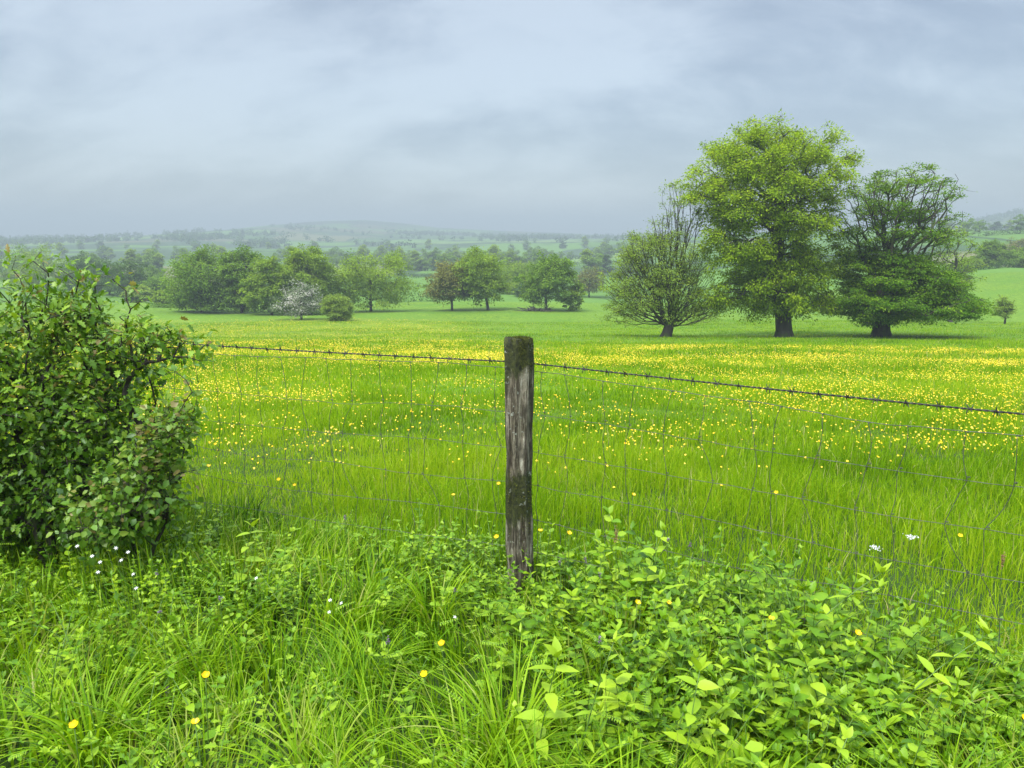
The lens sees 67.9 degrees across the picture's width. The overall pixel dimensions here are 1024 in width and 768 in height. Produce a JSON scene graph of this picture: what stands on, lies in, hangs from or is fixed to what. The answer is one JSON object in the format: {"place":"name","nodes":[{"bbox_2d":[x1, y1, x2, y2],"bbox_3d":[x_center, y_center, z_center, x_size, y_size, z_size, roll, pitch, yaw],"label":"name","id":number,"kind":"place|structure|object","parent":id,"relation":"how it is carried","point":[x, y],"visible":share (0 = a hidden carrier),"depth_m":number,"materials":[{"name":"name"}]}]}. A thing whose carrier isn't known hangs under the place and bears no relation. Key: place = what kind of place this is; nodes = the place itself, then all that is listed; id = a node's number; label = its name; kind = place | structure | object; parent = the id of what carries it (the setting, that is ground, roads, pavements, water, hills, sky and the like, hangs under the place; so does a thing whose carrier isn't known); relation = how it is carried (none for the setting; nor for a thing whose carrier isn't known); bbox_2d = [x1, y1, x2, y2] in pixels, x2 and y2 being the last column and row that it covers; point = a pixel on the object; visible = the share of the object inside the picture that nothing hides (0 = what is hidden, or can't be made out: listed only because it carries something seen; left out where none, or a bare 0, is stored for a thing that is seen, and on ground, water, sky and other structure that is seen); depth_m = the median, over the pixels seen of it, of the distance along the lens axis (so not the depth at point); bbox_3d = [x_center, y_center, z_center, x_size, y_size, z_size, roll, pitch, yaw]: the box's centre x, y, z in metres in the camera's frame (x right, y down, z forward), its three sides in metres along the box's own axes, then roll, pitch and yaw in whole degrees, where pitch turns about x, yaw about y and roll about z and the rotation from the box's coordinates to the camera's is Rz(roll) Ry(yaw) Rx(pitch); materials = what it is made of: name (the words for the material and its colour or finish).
{"place":"outdoors","nodes":[
{"label":"outdoors","id":0,"kind":"place"},
{"bbox_2d":[0,272,1023,767],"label":"meadow","id":1,"kind":"structure","parent":0,"point":[1006,284],"depth_m":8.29,"materials":[{"name":"green plant"}]},
{"bbox_2d":[41,637,63,759],"bbox_3d":[-1.439,0.996,2.389,0.089,0.432,0.083,-8,13,-34],"label":"vetch plant","id":2,"kind":"object","parent":1,"relation":"on","point":[50,698],"visible":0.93,"depth_m":2.38,"materials":[{"name":"green plant"}]},
{"bbox_2d":[68,720,79,767],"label":"buttercup","id":3,"kind":"object","parent":1,"relation":"on","point":[73,723],"visible":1,"depth_m":2.00,"materials":[{"name":"yellow plant"}]},
{"bbox_2d":[0,244,220,570],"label":"hawthorn shrub","id":4,"kind":"object","parent":1,"relation":"on","point":[22,453],"visible":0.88,"depth_m":3.75,"materials":[{"name":"green plant"}]},
{"bbox_2d":[46,363,211,574],"bbox_3d":[-1.772,0.487,3.558,0.719,1.170,0.572,-4,12,-22],"label":"rose shrub","id":5,"kind":"object","parent":1,"relation":"on","point":[107,513],"visible":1,"depth_m":3.48,"materials":[{"name":"green plant"}]},
{"bbox_2d":[119,284,153,302],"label":"tree","id":6,"kind":"object","parent":1,"relation":"on","point":[146,290],"visible":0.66,"depth_m":172.89,"materials":[{"name":"green plant"}]},
{"bbox_2d":[151,286,176,305],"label":"tree","id":7,"kind":"object","parent":1,"relation":"on","point":[159,297],"visible":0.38,"depth_m":158.13,"materials":[{"name":"green plant"}]},
{"bbox_2d":[157,610,175,725],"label":"vetch flower","id":8,"kind":"object","parent":1,"relation":"on","point":[159,611],"visible":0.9,"depth_m":2.52,"materials":[{"name":"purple plant"}]},
{"bbox_2d":[153,242,237,311],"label":"tree","id":9,"kind":"object","parent":1,"relation":"on","point":[197,287],"visible":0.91,"depth_m":136.32,"materials":[{"name":"green plant"}]},
{"bbox_2d":[191,718,201,767],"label":"buttercup","id":10,"kind":"object","parent":1,"relation":"on","point":[195,721],"visible":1,"depth_m":2.04,"materials":[{"name":"yellow plant"}]},
{"bbox_2d":[201,671,209,766],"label":"buttercup","id":11,"kind":"object","parent":1,"relation":"on","point":[204,674],"visible":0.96,"depth_m":2.26,"materials":[{"name":"yellow plant"}]},
{"bbox_2d":[218,596,231,704],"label":"vetch flower","id":12,"kind":"object","parent":1,"relation":"on","point":[224,644],"visible":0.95,"depth_m":2.51,"materials":[{"name":"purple plant"}]},
{"bbox_2d":[213,244,265,312],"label":"tree","id":13,"kind":"object","parent":1,"relation":"on","point":[229,275],"visible":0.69,"depth_m":135.06,"materials":[{"name":"green plant"}]},
{"bbox_2d":[228,518,264,590],"bbox_3d":[-1.199,0.823,3.415,0.122,0.456,0.175,8,14,36],"label":"leafy plant","id":14,"kind":"object","parent":1,"relation":"on","point":[246,547],"visible":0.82,"depth_m":3.40,"materials":[{"name":"green plant"}]},
{"bbox_2d":[149,303,357,314],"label":"hedge","id":15,"kind":"object","parent":1,"relation":"on","point":[168,306],"visible":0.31,"depth_m":145.28,"materials":[{"name":"green plant"}]},
{"bbox_2d":[236,255,298,314],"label":"tree","id":16,"kind":"object","parent":1,"relation":"on","point":[257,294],"visible":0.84,"depth_m":129.29,"materials":[{"name":"green plant"}]},
{"bbox_2d":[260,541,293,624],"bbox_3d":[-0.991,0.866,3.221,0.129,0.425,0.118,-10,15,-40],"label":"leafy plant","id":17,"kind":"object","parent":1,"relation":"on","point":[283,567],"visible":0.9,"depth_m":3.21,"materials":[{"name":"green plant"}]},
{"bbox_2d":[266,277,326,319],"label":"hawthorn tree","id":18,"kind":"object","parent":1,"relation":"on","point":[301,305],"visible":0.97,"depth_m":114.60,"materials":[{"name":"white plant"}]},
{"bbox_2d":[280,243,337,314],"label":"tree","id":19,"kind":"object","parent":1,"relation":"on","point":[300,264],"visible":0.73,"depth_m":132.84,"materials":[{"name":"green plant"}]},
{"bbox_2d":[317,293,354,320],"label":"willow bush","id":20,"kind":"object","parent":1,"relation":"on","point":[340,304],"visible":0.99,"depth_m":110.90,"materials":[{"name":"green plant"}]},
{"bbox_2d":[323,245,429,311],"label":"tree","id":21,"kind":"object","parent":1,"relation":"on","point":[352,274],"visible":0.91,"depth_m":138.74,"materials":[{"name":"green plant"}]},
{"bbox_2d":[420,670,433,748],"bbox_3d":[-0.267,1.098,2.445,0.022,0.405,0.066,5,12,26],"label":"buttercup","id":22,"kind":"object","parent":1,"relation":"on","point":[423,673],"visible":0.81,"depth_m":2.40,"materials":[{"name":"yellow plant"}]},
{"bbox_2d":[418,736,445,767],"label":"leafy plant","id":23,"kind":"object","parent":1,"relation":"on","point":[424,760],"visible":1,"depth_m":1.80,"materials":[{"name":"green plant"}]},
{"bbox_2d":[430,570,453,627],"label":"leafy plant","id":24,"kind":"object","parent":1,"relation":"on","point":[443,591],"visible":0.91,"depth_m":3.18,"materials":[{"name":"green plant"}]},
{"bbox_2d":[419,258,476,310],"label":"tree","id":25,"kind":"object","parent":1,"relation":"on","point":[444,275],"visible":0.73,"depth_m":137.84,"materials":[{"name":"green plant"}]},
{"bbox_2d":[439,245,518,309],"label":"tree","id":26,"kind":"object","parent":1,"relation":"on","point":[479,264],"visible":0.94,"depth_m":136.71,"materials":[{"name":"green plant"}]},
{"bbox_2d":[0,498,1023,767],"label":"ground cover","id":27,"kind":"object","parent":1,"relation":"on","point":[734,704],"visible":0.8,"depth_m":2.67,"materials":[{"name":"green plant"}]},
{"bbox_2d":[0,476,1023,767],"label":"grass","id":28,"kind":"structure","parent":1,"relation":"on","point":[354,668],"depth_m":2.72,"materials":[{"name":"green plant"}]},
{"bbox_2d":[0,317,1023,487],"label":"buttercups","id":29,"kind":"object","parent":1,"relation":"on","point":[566,357],"visible":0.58,"depth_m":17.55,"materials":[{"name":"yellow plant"}]},
{"bbox_2d":[3,332,1023,677],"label":"wire fence","id":30,"kind":"object","parent":1,"relation":"on","point":[519,378],"visible":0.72,"depth_m":3.49,"materials":[{"name":"brown wood"}]},
{"bbox_2d":[516,301,554,311],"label":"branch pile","id":31,"kind":"object","parent":1,"relation":"on","point":[533,308],"visible":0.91,"depth_m":136.66,"materials":[{"name":"green plant"}]},
{"bbox_2d":[500,636,578,766],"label":"leafy plant","id":32,"kind":"object","parent":1,"relation":"on","point":[555,651],"visible":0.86,"depth_m":2.16,"materials":[{"name":"green plant"}]},
{"bbox_2d":[530,523,557,594],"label":"leafy plant","id":33,"kind":"object","parent":1,"relation":"on","point":[544,574],"visible":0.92,"depth_m":3.42,"materials":[{"name":"green plant"}]},
{"bbox_2d":[512,250,582,307],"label":"tree","id":34,"kind":"object","parent":1,"relation":"on","point":[555,269],"visible":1,"depth_m":136.41,"materials":[{"name":"green plant"}]},
{"bbox_2d":[557,283,587,310],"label":"field bush","id":35,"kind":"object","parent":1,"relation":"on","point":[574,292],"visible":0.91,"depth_m":137.75,"materials":[{"name":"green plant"}]},
{"bbox_2d":[565,630,622,767],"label":"leafy plant","id":36,"kind":"object","parent":1,"relation":"on","point":[590,717],"visible":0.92,"depth_m":2.19,"materials":[{"name":"green plant"}]},
{"bbox_2d":[627,520,668,626],"bbox_3d":[0.561,0.826,3.148,0.182,0.524,0.131,0,11,0],"label":"leafy plant","id":37,"kind":"object","parent":1,"relation":"on","point":[649,562],"visible":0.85,"depth_m":3.13,"materials":[{"name":"green plant"}]},
{"bbox_2d":[594,179,737,336],"bbox_3d":[12.529,-9.951,62.358,10.903,13.128,8.517,-4,12,-21],"label":"thorn tree","id":38,"kind":"object","parent":1,"relation":"on","point":[666,278],"visible":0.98,"depth_m":61.66,"materials":[{"name":"green plant"}]},
{"bbox_2d":[663,654,719,767],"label":"leafy plant","id":39,"kind":"object","parent":1,"relation":"on","point":[693,707],"visible":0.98,"depth_m":2.19,"materials":[{"name":"green plant"}]},
{"bbox_2d":[668,108,871,336],"bbox_3d":[20.399,-12.350,60.471,15.536,18.125,13.778,0,11,0],"label":"oak tree","id":40,"kind":"object","parent":1,"relation":"on","point":[767,266],"visible":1,"depth_m":58.51,"materials":[{"name":"green plant"}]},
{"bbox_2d":[766,556,790,645],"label":"leafy plant","id":41,"kind":"object","parent":1,"relation":"on","point":[777,595],"visible":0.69,"depth_m":2.87,"materials":[{"name":"green plant"}]},
{"bbox_2d":[784,628,841,736],"bbox_3d":[0.940,0.978,2.334,0.189,0.485,0.164,-8,13,-34],"label":"leafy plant","id":42,"kind":"object","parent":1,"relation":"on","point":[809,690],"visible":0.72,"depth_m":2.32,"materials":[{"name":"green plant"}]},
{"bbox_2d":[757,561,891,671],"bbox_3d":[1.094,0.892,2.679,0.469,0.539,0.180,-5,12,-25],"label":"leafy plant","id":43,"kind":"object","parent":1,"relation":"on","point":[827,610],"visible":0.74,"depth_m":2.66,"materials":[{"name":"green plant"}]},
{"bbox_2d":[817,724,852,767],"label":"leafy plant","id":44,"kind":"object","parent":1,"relation":"on","point":[847,732],"visible":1,"depth_m":1.80,"materials":[{"name":"green plant"}]},
{"bbox_2d":[823,161,1000,336],"bbox_3d":[31.306,-10.303,59.951,13.174,14.027,13.123,11,15,44],"label":"hornbeam tree","id":45,"kind":"object","parent":1,"relation":"on","point":[908,287],"visible":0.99,"depth_m":58.39,"materials":[{"name":"green plant"}]},
{"bbox_2d":[863,617,993,730],"bbox_3d":[1.269,0.979,2.385,0.456,0.466,0.170,-1,11,-5],"label":"leafy plant","id":46,"kind":"object","parent":1,"relation":"on","point":[928,666],"visible":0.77,"depth_m":2.38,"materials":[{"name":"green plant"}]},
{"bbox_2d":[908,684,948,767],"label":"leafy plant","id":47,"kind":"object","parent":1,"relation":"on","point":[913,746],"visible":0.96,"depth_m":2.13,"materials":[{"name":"green plant"}]},
{"bbox_2d":[929,224,988,321],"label":"tree","id":48,"kind":"object","parent":1,"relation":"on","point":[955,264],"visible":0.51,"depth_m":102.96,"materials":[{"name":"green plant"}]},
{"bbox_2d":[990,294,1018,323],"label":"sapling","id":49,"kind":"object","parent":1,"relation":"on","point":[1006,310],"visible":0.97,"depth_m":95.59,"materials":[{"name":"green plant"}]},
{"bbox_2d":[0,230,1023,302],"bbox_3d":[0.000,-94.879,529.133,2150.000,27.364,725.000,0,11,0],"label":"valley","id":50,"kind":"structure","parent":0,"point":[595,297],"depth_m":358.14,"materials":[{"name":"green plant"}]},
{"bbox_2d":[0,240,56,287],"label":"tree","id":51,"kind":"object","parent":50,"relation":"on","point":[5,274],"visible":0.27,"depth_m":244.95,"materials":[{"name":"green plant"}]},
{"bbox_2d":[3,243,77,290],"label":"tree","id":52,"kind":"object","parent":50,"relation":"on","point":[36,267],"visible":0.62,"depth_m":230.80,"materials":[{"name":"green plant"}]},
{"bbox_2d":[54,242,68,257],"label":"valley tree","id":53,"kind":"object","parent":50,"relation":"on","point":[63,252],"visible":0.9,"depth_m":650.71,"materials":[{"name":"green plant"}]},
{"bbox_2d":[49,250,101,292],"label":"tree","id":54,"kind":"object","parent":50,"relation":"on","point":[79,266],"visible":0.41,"depth_m":220.74,"materials":[{"name":"green plant"}]},
{"bbox_2d":[79,252,100,269],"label":"valley tree","id":55,"kind":"object","parent":50,"relation":"on","point":[93,255],"visible":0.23,"depth_m":355.37,"materials":[{"name":"green plant"}]},
{"bbox_2d":[96,245,107,258],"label":"valley tree","id":56,"kind":"object","parent":50,"relation":"on","point":[102,254],"visible":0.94,"depth_m":619.02,"materials":[{"name":"green plant"}]},
{"bbox_2d":[80,255,130,294],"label":"tree","id":57,"kind":"object","parent":50,"relation":"on","point":[100,281],"visible":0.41,"depth_m":211.77,"materials":[{"name":"green plant"}]},
{"bbox_2d":[101,259,152,296],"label":"tree","id":58,"kind":"object","parent":50,"relation":"on","point":[139,275],"visible":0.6,"depth_m":202.50,"materials":[{"name":"green plant"}]},
{"bbox_2d":[118,248,140,270],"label":"valley tree","id":59,"kind":"object","parent":50,"relation":"on","point":[130,253],"visible":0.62,"depth_m":371.77,"materials":[{"name":"green plant"}]},
{"bbox_2d":[133,254,150,272],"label":"valley tree","id":60,"kind":"object","parent":50,"relation":"on","point":[141,258],"visible":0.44,"depth_m":367.32,"materials":[{"name":"green plant"}]},
{"bbox_2d":[131,265,167,280],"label":"tree","id":61,"kind":"object","parent":50,"relation":"on","point":[151,270],"visible":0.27,"depth_m":257.12,"materials":[{"name":"green plant"}]},
{"bbox_2d":[140,251,162,265],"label":"valley tree","id":62,"kind":"object","parent":50,"relation":"on","point":[151,254],"visible":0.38,"depth_m":366.55,"materials":[{"name":"green plant"}]},
{"bbox_2d":[145,260,164,273],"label":"valley tree","id":63,"kind":"object","parent":50,"relation":"on","point":[155,263],"visible":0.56,"depth_m":352.48,"materials":[{"name":"green plant"}]},
{"bbox_2d":[148,252,164,268],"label":"valley tree","id":64,"kind":"object","parent":50,"relation":"on","point":[159,256],"visible":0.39,"depth_m":365.01,"materials":[{"name":"green plant"}]},
{"bbox_2d":[141,275,180,294],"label":"tree","id":65,"kind":"object","parent":50,"relation":"on","point":[153,282],"visible":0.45,"depth_m":196.46,"materials":[{"name":"green plant"}]},
{"bbox_2d":[326,254,339,266],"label":"valley tree","id":66,"kind":"object","parent":50,"relation":"on","point":[334,259],"visible":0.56,"depth_m":449.54,"materials":[{"name":"green plant"}]},
{"bbox_2d":[327,246,342,261],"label":"valley tree","id":67,"kind":"object","parent":50,"relation":"on","point":[332,251],"visible":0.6,"depth_m":573.32,"materials":[{"name":"green plant"}]},
{"bbox_2d":[354,247,366,264],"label":"valley tree","id":68,"kind":"object","parent":50,"relation":"on","point":[358,253],"visible":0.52,"depth_m":463.16,"materials":[{"name":"green plant"}]},
{"bbox_2d":[375,245,387,257],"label":"valley tree","id":69,"kind":"object","parent":50,"relation":"on","point":[380,249],"visible":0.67,"depth_m":607.62,"materials":[{"name":"green plant"}]},
{"bbox_2d":[407,250,423,265],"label":"valley tree","id":70,"kind":"object","parent":50,"relation":"on","point":[413,256],"visible":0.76,"depth_m":428.61,"materials":[{"name":"green plant"}]},
{"bbox_2d":[413,259,428,270],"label":"valley tree","id":71,"kind":"object","parent":50,"relation":"on","point":[419,265],"visible":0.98,"depth_m":403.49,"materials":[{"name":"green plant"}]},
{"bbox_2d":[400,291,446,301],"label":"hedge","id":72,"kind":"object","parent":50,"relation":"on","point":[420,299],"visible":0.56,"depth_m":176.91,"materials":[{"name":"green plant"}]},
{"bbox_2d":[420,258,433,270],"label":"valley tree","id":73,"kind":"object","parent":50,"relation":"on","point":[426,262],"visible":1,"depth_m":404.11,"materials":[{"name":"green plant"}]},
{"bbox_2d":[421,248,434,261],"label":"valley tree","id":74,"kind":"object","parent":50,"relation":"on","point":[425,255],"visible":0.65,"depth_m":516.96,"materials":[{"name":"green plant"}]},
{"bbox_2d":[445,252,461,265],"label":"valley tree","id":75,"kind":"object","parent":50,"relation":"on","point":[452,259],"visible":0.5,"depth_m":416.06,"materials":[{"name":"green plant"}]},
{"bbox_2d":[487,244,500,258],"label":"valley tree","id":76,"kind":"object","parent":50,"relation":"on","point":[496,249],"visible":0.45,"depth_m":425.97,"materials":[{"name":"green plant"}]},
{"bbox_2d":[503,250,518,262],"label":"valley tree","id":77,"kind":"object","parent":50,"relation":"on","point":[510,253],"visible":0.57,"depth_m":427.54,"materials":[{"name":"green plant"}]},
{"bbox_2d":[497,259,541,293],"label":"tree","id":78,"kind":"object","parent":50,"relation":"on","point":[521,269],"visible":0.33,"depth_m":211.13,"materials":[{"name":"green plant"}]},
{"bbox_2d":[514,252,527,266],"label":"valley tree","id":79,"kind":"object","parent":50,"relation":"on","point":[522,258],"visible":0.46,"depth_m":431.58,"materials":[{"name":"green plant"}]},
{"bbox_2d":[407,272,641,278],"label":"hedge","id":80,"kind":"object","parent":50,"relation":"on","point":[576,274],"visible":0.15,"depth_m":325.25,"materials":[{"name":"green plant"}]},
{"bbox_2d":[509,281,547,297],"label":"field bush","id":81,"kind":"object","parent":50,"relation":"on","point":[517,292],"visible":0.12,"depth_m":197.72,"materials":[{"name":"green plant"}]},
{"bbox_2d":[528,250,544,266],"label":"valley tree","id":82,"kind":"object","parent":50,"relation":"on","point":[535,256],"visible":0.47,"depth_m":437.61,"materials":[{"name":"green plant"}]},
{"bbox_2d":[579,248,597,273],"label":"valley tree","id":83,"kind":"object","parent":50,"relation":"on","point":[586,252],"visible":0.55,"depth_m":356.34,"materials":[{"name":"green plant"}]},
{"bbox_2d":[572,266,605,296],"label":"tree","id":84,"kind":"object","parent":50,"relation":"on","point":[589,277],"visible":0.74,"depth_m":197.82,"materials":[{"name":"green plant"}]},
{"bbox_2d":[582,252,605,273],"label":"valley tree","id":85,"kind":"object","parent":50,"relation":"on","point":[591,260],"visible":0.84,"depth_m":351.53,"materials":[{"name":"green plant"}]},
{"bbox_2d":[598,253,614,272],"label":"valley tree","id":86,"kind":"object","parent":50,"relation":"on","point":[606,263],"visible":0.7,"depth_m":372.37,"materials":[{"name":"green plant"}]},
{"bbox_2d":[602,244,615,258],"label":"valley tree","id":87,"kind":"object","parent":50,"relation":"on","point":[611,251],"visible":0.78,"depth_m":558.90,"materials":[{"name":"green plant"}]},
{"bbox_2d":[956,218,978,233],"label":"valley tree","id":88,"kind":"object","parent":50,"relation":"on","point":[968,224],"visible":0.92,"depth_m":402.45,"materials":[{"name":"green plant"}]},
{"bbox_2d":[948,256,987,268],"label":"field bush","id":89,"kind":"object","parent":50,"relation":"on","point":[979,262],"visible":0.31,"depth_m":185.96,"materials":[{"name":"green plant"}]},
{"bbox_2d":[971,219,987,231],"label":"valley tree","id":90,"kind":"object","parent":50,"relation":"on","point":[980,223],"visible":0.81,"depth_m":414.98,"materials":[{"name":"green plant"}]},
{"bbox_2d":[944,260,1022,271],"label":"hedge","id":91,"kind":"object","parent":50,"relation":"on","point":[1013,265],"visible":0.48,"depth_m":182.78,"materials":[{"name":"green plant"}]},
{"bbox_2d":[970,238,1008,266],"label":"tree","id":92,"kind":"object","parent":50,"relation":"on","point":[994,253],"visible":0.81,"depth_m":190.54,"materials":[{"name":"green plant"}]},
{"bbox_2d":[990,221,1002,230],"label":"valley tree","id":93,"kind":"object","parent":50,"relation":"on","point":[996,226],"visible":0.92,"depth_m":605.13,"materials":[{"name":"green plant"}]},
{"bbox_2d":[978,228,1023,235],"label":"hedge","id":94,"kind":"object","parent":50,"relation":"on","point":[1003,231],"visible":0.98,"depth_m":380.56,"materials":[{"name":"green plant"}]},
{"bbox_2d":[998,246,1023,267],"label":"tree","id":95,"kind":"object","parent":50,"relation":"on","point":[1015,256],"visible":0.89,"depth_m":186.99,"materials":[{"name":"green plant"}]},
{"bbox_2d":[1004,237,1023,250],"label":"tree","id":96,"kind":"object","parent":50,"relation":"on","point":[1015,243],"visible":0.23,"depth_m":235.28,"materials":[{"name":"green plant"}]},
{"bbox_2d":[1009,214,1023,229],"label":"valley tree","id":97,"kind":"object","parent":50,"relation":"on","point":[1018,226],"visible":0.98,"depth_m":417.66,"materials":[{"name":"green plant"}]},
{"bbox_2d":[0,0,1023,238],"label":"sky","id":98,"kind":"structure","parent":0,"point":[150,117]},
{"bbox_2d":[1,212,1023,249],"bbox_3d":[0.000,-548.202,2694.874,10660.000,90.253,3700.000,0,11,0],"label":"hills","id":99,"kind":"structure","parent":0,"point":[342,239],"depth_m":1325.53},
{"bbox_2d":[0,207,1023,248],"bbox_3d":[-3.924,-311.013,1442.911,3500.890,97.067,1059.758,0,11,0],"label":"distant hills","id":100,"kind":"structure","parent":99,"relation":"on","point":[191,236],"depth_m":1292.65,"materials":[{"name":"green plant"}]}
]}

